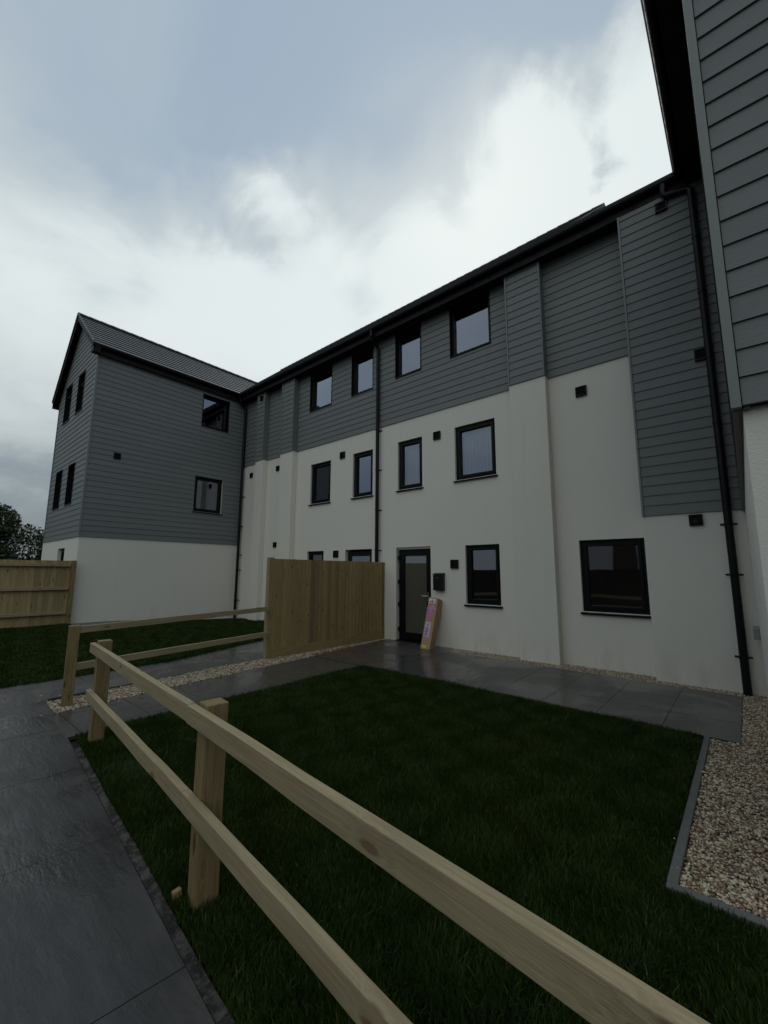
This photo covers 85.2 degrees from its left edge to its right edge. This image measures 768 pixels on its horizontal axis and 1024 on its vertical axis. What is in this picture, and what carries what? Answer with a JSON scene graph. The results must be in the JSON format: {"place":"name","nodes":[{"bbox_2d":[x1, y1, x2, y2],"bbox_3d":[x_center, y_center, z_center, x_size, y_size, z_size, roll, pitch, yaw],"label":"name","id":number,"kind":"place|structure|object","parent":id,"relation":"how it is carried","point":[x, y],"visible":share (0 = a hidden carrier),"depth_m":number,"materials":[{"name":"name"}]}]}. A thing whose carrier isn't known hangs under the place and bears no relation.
{"place":"outdoors","nodes":[
{"label":"outdoors","id":0,"kind":"place"},
{"bbox_2d":[0,682,214,1023],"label":"path","id":1,"kind":"structure","parent":0,"point":[85,938],"depth_m":2.07,"materials":[{"name":"grey concrete"}]},
{"bbox_2d":[29,662,194,700],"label":"patio","id":2,"kind":"structure","parent":0,"point":[50,690],"depth_m":6.30,"materials":[{"name":"stone"}]},
{"bbox_2d":[0,618,263,687],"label":"lawn","id":3,"kind":"structure","parent":0,"point":[132,662],"depth_m":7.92,"materials":[{"name":"green plant"}]},
{"bbox_2d":[0,559,76,628],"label":"closeboard fence","id":4,"kind":"object","parent":3,"relation":"on","point":[36,592],"visible":0.88,"depth_m":10.79,"materials":[{"name":"brown wood"}]},
{"bbox_2d":[72,618,239,625],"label":"path","id":5,"kind":"structure","parent":0,"point":[88,623],"depth_m":11.69,"materials":[{"name":"concrete"}]},
{"bbox_2d":[52,656,357,740],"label":"patio","id":6,"kind":"structure","parent":0,"point":[70,724],"depth_m":5.95,"materials":[{"name":"stone"}]},
{"bbox_2d":[171,641,262,670],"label":"patio","id":7,"kind":"structure","parent":0,"point":[241,653],"depth_m":8.09,"materials":[{"name":"stone"}]},
{"bbox_2d":[0,0,671,557],"label":"sky","id":8,"kind":"structure","parent":0,"point":[244,188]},
{"bbox_2d":[309,639,453,668],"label":"patio","id":9,"kind":"structure","parent":0,"point":[387,653],"depth_m":8.50,"materials":[{"name":"stone"}]},
{"bbox_2d":[420,597,441,649],"bbox_3d":[1.050,2.486,9.274,0.302,1.165,0.526,-7,-11,40],"label":"cardboard box","id":10,"kind":"object","parent":9,"relation":"on","point":[430,630],"visible":0.97,"depth_m":9.19,"materials":[{"name":"brown cardboard"}]},
{"bbox_2d":[51,649,767,919],"bbox_3d":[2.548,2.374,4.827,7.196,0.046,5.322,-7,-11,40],"label":"gravel","id":11,"kind":"structure","parent":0,"point":[754,728],"depth_m":2.92,"materials":[{"name":"beige gravel"}]},
{"bbox_2d":[61,606,269,706],"bbox_3d":[-3.064,2.124,6.554,0.150,1.039,3.338,-5,-10,32],"label":"post and rail fence","id":12,"kind":"object","parent":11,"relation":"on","point":[72,666],"visible":0.94,"depth_m":5.84,"materials":[{"name":"brown wood"}]},
{"bbox_2d":[47,639,384,712],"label":"gravel","id":13,"kind":"structure","parent":11,"relation":"on","point":[204,674],"depth_m":6.64,"materials":[{"name":"beige gravel"}]},
{"bbox_2d":[263,557,384,658],"bbox_3d":[-1.154,2.051,9.350,0.154,1.960,3.418,-7,-11,40],"label":"fence screen","id":14,"kind":"object","parent":13,"relation":"on","point":[314,605],"visible":0.94,"depth_m":9.04,"materials":[{"name":"brown wood"}]},
{"bbox_2d":[13,660,725,867],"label":"gravel","id":15,"kind":"structure","parent":11,"relation":"on","point":[258,668],"depth_m":5.86,"materials":[{"name":"beige gravel"}]},
{"bbox_2d":[69,664,767,1023],"bbox_3d":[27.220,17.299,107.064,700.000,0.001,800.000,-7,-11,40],"label":"ground","id":16,"kind":"structure","parent":0,"point":[74,743],"depth_m":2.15,"materials":[{"name":"green plant"}]},
{"bbox_2d":[1,523,38,559],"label":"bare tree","id":17,"kind":"object","parent":16,"relation":"on","point":[21,540],"visible":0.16,"depth_m":23.27,"materials":[{"name":"green plant"}]},
{"bbox_2d":[0,502,43,559],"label":"evergreen shrub","id":18,"kind":"object","parent":16,"relation":"on","point":[9,528],"visible":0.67,"depth_m":18.23,"materials":[{"name":"green plant"}]},
{"bbox_2d":[12,540,42,559],"bbox_3d":[-15.728,2.542,19.266,3.218,3.668,3.673,-7,-11,40],"label":"evergreen shrub","id":19,"kind":"object","parent":16,"relation":"on","point":[31,558],"visible":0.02,"depth_m":18.85,"materials":[{"name":"green plant"}]},
{"bbox_2d":[74,747,235,1023],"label":"edging","id":20,"kind":"object","parent":16,"relation":"on","point":[217,1009],"visible":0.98,"depth_m":2.04,"materials":[{"name":"grey concrete"}]},
{"bbox_2d":[171,886,182,906],"bbox_3d":[-1.040,1.944,2.103,0.033,0.083,0.043,-10,-5,40],"label":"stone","id":21,"kind":"object","parent":16,"relation":"on","point":[177,892],"visible":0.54,"depth_m":2.10,"materials":[{"name":"brown stone"}]},
{"bbox_2d":[85,639,709,1023],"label":"post and rail fence","id":22,"kind":"object","parent":16,"relation":"on","point":[589,985],"visible":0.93,"depth_m":1.25,"materials":[{"name":"brown wood"}]},
{"bbox_2d":[41,0,767,696],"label":"apartment building","id":23,"kind":"structure","parent":16,"relation":"on","point":[549,446],"depth_m":8.54,"materials":[{"name":"white paint"}]},
{"bbox_2d":[52,469,62,510],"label":"window","id":24,"kind":"structure","parent":23,"relation":"in","point":[58,481],"depth_m":14.16,"materials":[{"name":"black glass"}]},
{"bbox_2d":[60,549,64,560],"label":"window","id":25,"kind":"structure","parent":23,"relation":"in","point":[62,552],"depth_m":13.07,"materials":[{"name":"black glass"}]},
{"bbox_2d":[62,383,72,425],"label":"window","id":26,"kind":"structure","parent":23,"relation":"in","point":[66,415],"depth_m":14.57,"materials":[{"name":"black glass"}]},
{"bbox_2d":[64,462,75,505],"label":"window","id":27,"kind":"structure","parent":23,"relation":"in","point":[71,469],"depth_m":13.18,"materials":[{"name":"black glass"}]},
{"bbox_2d":[74,370,85,414],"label":"window","id":28,"kind":"structure","parent":23,"relation":"in","point":[79,400],"depth_m":13.59,"materials":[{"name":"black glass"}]},
{"bbox_2d":[192,476,221,514],"bbox_3d":[-6.200,-0.566,14.696,0.175,1.277,1.078,-7,-11,40],"label":"window","id":29,"kind":"structure","parent":23,"relation":"in","point":[197,478],"depth_m":14.75,"materials":[{"name":"black plastic"}]},
{"bbox_2d":[201,394,229,432],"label":"window","id":30,"kind":"structure","parent":23,"relation":"in","point":[227,404],"depth_m":15.46,"materials":[{"name":"black plastic"}]},
{"bbox_2d":[309,551,323,559],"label":"window","id":31,"kind":"structure","parent":23,"relation":"in","point":[311,553],"depth_m":12.61,"materials":[{"name":"black plastic"}]},
{"bbox_2d":[308,461,330,505],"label":"window","id":32,"kind":"structure","parent":23,"relation":"in","point":[314,467],"depth_m":12.92,"materials":[{"name":"black plastic"}]},
{"bbox_2d":[309,365,332,412],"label":"window","id":33,"kind":"structure","parent":23,"relation":"in","point":[324,371],"depth_m":13.50,"materials":[{"name":"black plastic"}]},
{"bbox_2d":[348,551,371,561],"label":"window","id":34,"kind":"structure","parent":23,"relation":"in","point":[358,553],"depth_m":11.44,"materials":[{"name":"black plastic"}]},
{"bbox_2d":[350,450,372,498],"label":"window","id":35,"kind":"structure","parent":23,"relation":"in","point":[356,457],"depth_m":11.75,"materials":[{"name":"black plastic"}]},
{"bbox_2d":[351,346,373,396],"bbox_3d":[-0.583,-4.033,12.092,0.854,1.292,0.180,-7,-11,40],"label":"window","id":36,"kind":"structure","parent":23,"relation":"in","point":[361,354],"depth_m":12.29,"materials":[{"name":"black plastic"}]},
{"bbox_2d":[395,322,420,378],"bbox_3d":[0.673,-4.220,11.030,0.844,1.312,0.180,-7,-11,40],"label":"window","id":37,"kind":"structure","parent":23,"relation":"in","point":[417,326],"depth_m":11.21,"materials":[{"name":"black plastic"}]},
{"bbox_2d":[396,437,423,491],"bbox_3d":[0.712,-1.183,10.615,0.838,1.317,0.295,-7,-11,40],"label":"window","id":38,"kind":"structure","parent":23,"relation":"in","point":[414,453],"depth_m":10.73,"materials":[{"name":"black glass"}]},
{"bbox_2d":[396,546,430,643],"bbox_3d":[0.753,1.994,10.091,1.040,2.284,0.230,-7,-11,40],"label":"door","id":39,"kind":"structure","parent":23,"relation":"in","point":[415,569],"depth_m":10.14,"materials":[{"name":"black glass"}]},
{"bbox_2d":[432,573,444,590],"bbox_3d":[1.250,1.587,9.530,0.270,0.394,0.114,-7,-11,40],"label":"letterbox","id":40,"kind":"object","parent":23,"relation":"attached to","point":[438,581],"visible":1,"depth_m":9.48,"materials":[{"name":"metal"}]},
{"bbox_2d":[449,290,490,358],"bbox_3d":[2.046,-4.383,9.862,1.064,1.312,0.180,-7,-11,40],"label":"window","id":41,"kind":"structure","parent":23,"relation":"in","point":[477,299],"depth_m":10.06,"materials":[{"name":"black plastic"}]},
{"bbox_2d":[453,419,497,482],"bbox_3d":[2.093,-1.358,9.442,1.078,1.312,0.295,-7,-11,40],"label":"window","id":42,"kind":"structure","parent":23,"relation":"in","point":[489,455],"depth_m":9.54,"materials":[{"name":"black glass"}]},
{"bbox_2d":[464,544,502,608],"bbox_3d":[2.126,1.360,8.934,0.878,1.317,0.180,-7,-11,40],"label":"window","id":43,"kind":"structure","parent":23,"relation":"in","point":[469,548],"depth_m":8.95,"materials":[{"name":"black plastic"}]},
{"bbox_2d":[580,538,650,618],"bbox_3d":[4.018,1.141,7.323,1.108,1.327,0.180,-7,-11,40],"label":"window","id":44,"kind":"structure","parent":23,"relation":"in","point":[645,610],"depth_m":7.28,"materials":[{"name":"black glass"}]},
{"bbox_2d":[666,736,767,932],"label":"edging","id":45,"kind":"object","parent":16,"relation":"on","point":[678,860],"visible":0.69,"depth_m":2.44,"materials":[{"name":"concrete"}]},
{"bbox_2d":[388,652,742,743],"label":"patio","id":46,"kind":"structure","parent":0,"point":[712,715],"depth_m":5.80,"materials":[{"name":"stone"}]}
]}

